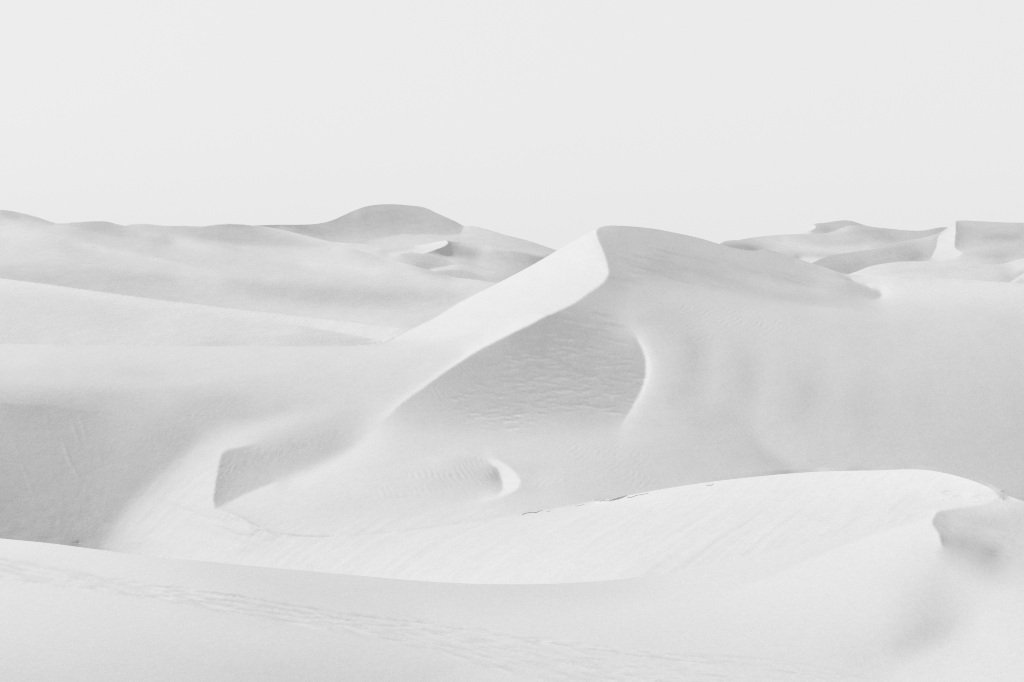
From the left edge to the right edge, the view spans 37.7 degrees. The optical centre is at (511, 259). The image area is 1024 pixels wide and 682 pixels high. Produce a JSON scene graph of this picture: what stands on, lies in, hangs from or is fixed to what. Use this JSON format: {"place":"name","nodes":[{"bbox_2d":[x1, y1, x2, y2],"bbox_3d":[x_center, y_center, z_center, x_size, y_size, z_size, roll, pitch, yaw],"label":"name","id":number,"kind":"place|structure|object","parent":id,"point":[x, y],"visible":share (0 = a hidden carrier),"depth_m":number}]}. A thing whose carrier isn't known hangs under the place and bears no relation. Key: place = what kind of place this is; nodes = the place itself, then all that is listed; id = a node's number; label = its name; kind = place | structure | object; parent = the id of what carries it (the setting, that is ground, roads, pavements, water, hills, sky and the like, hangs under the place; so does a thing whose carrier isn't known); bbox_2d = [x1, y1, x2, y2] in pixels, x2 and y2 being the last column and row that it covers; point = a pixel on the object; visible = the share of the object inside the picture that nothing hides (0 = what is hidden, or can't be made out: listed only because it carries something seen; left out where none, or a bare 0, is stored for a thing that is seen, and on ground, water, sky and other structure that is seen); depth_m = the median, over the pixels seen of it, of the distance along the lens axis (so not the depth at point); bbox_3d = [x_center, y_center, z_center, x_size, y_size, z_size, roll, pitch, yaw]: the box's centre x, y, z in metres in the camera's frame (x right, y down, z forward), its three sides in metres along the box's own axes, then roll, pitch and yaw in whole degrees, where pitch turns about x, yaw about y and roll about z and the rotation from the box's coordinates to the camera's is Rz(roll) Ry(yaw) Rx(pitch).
{"place":"outdoors","nodes":[
{"label":"outdoors","id":0,"kind":"place"},
{"bbox_2d":[0,278,407,345],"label":"sand ridge","id":1,"kind":"structure","parent":0,"point":[37,313],"depth_m":515.42},
{"bbox_2d":[0,210,496,329],"bbox_3d":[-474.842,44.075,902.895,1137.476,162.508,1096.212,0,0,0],"label":"dune field","id":2,"kind":"structure","parent":0,"point":[257,268],"depth_m":875.86},
{"bbox_2d":[257,204,556,254],"bbox_3d":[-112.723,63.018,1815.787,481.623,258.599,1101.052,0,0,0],"label":"dune","id":3,"kind":"structure","parent":0,"point":[394,225],"depth_m":1655.04},
{"bbox_2d":[334,240,548,282],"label":"dune","id":4,"kind":"structure","parent":0,"point":[489,263],"depth_m":1087.60},
{"bbox_2d":[0,469,1021,583],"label":"dune","id":5,"kind":"object","parent":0,"point":[660,531],"visible":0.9,"depth_m":183.47},
{"bbox_2d":[0,226,1023,506],"bbox_3d":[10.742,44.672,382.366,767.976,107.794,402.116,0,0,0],"label":"dune","id":6,"kind":"structure","parent":0,"point":[604,362],"depth_m":290.35},
{"bbox_2d":[0,495,1023,681],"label":"foreground dune","id":7,"kind":"structure","parent":0,"point":[937,596],"depth_m":124.48},
{"bbox_2d":[0,0,1023,249],"label":"sky","id":8,"kind":"structure","parent":0,"point":[548,123]},
{"bbox_2d":[721,226,947,262],"bbox_3d":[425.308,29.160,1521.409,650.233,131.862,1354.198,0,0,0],"label":"wavy dune","id":9,"kind":"structure","parent":0,"point":[810,248],"depth_m":1260.45},
{"bbox_2d":[800,220,870,233],"bbox_3d":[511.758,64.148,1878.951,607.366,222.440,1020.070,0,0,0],"label":"dune","id":10,"kind":"structure","parent":0,"point":[821,228],"depth_m":1699.09},
{"bbox_2d":[813,220,1023,273],"bbox_3d":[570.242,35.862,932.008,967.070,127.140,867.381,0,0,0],"label":"crested dune","id":11,"kind":"structure","parent":0,"point":[983,242],"depth_m":889.63},
{"bbox_2d":[850,258,1023,282],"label":"dune","id":12,"kind":"structure","parent":0,"point":[1012,271],"depth_m":579.76}
]}

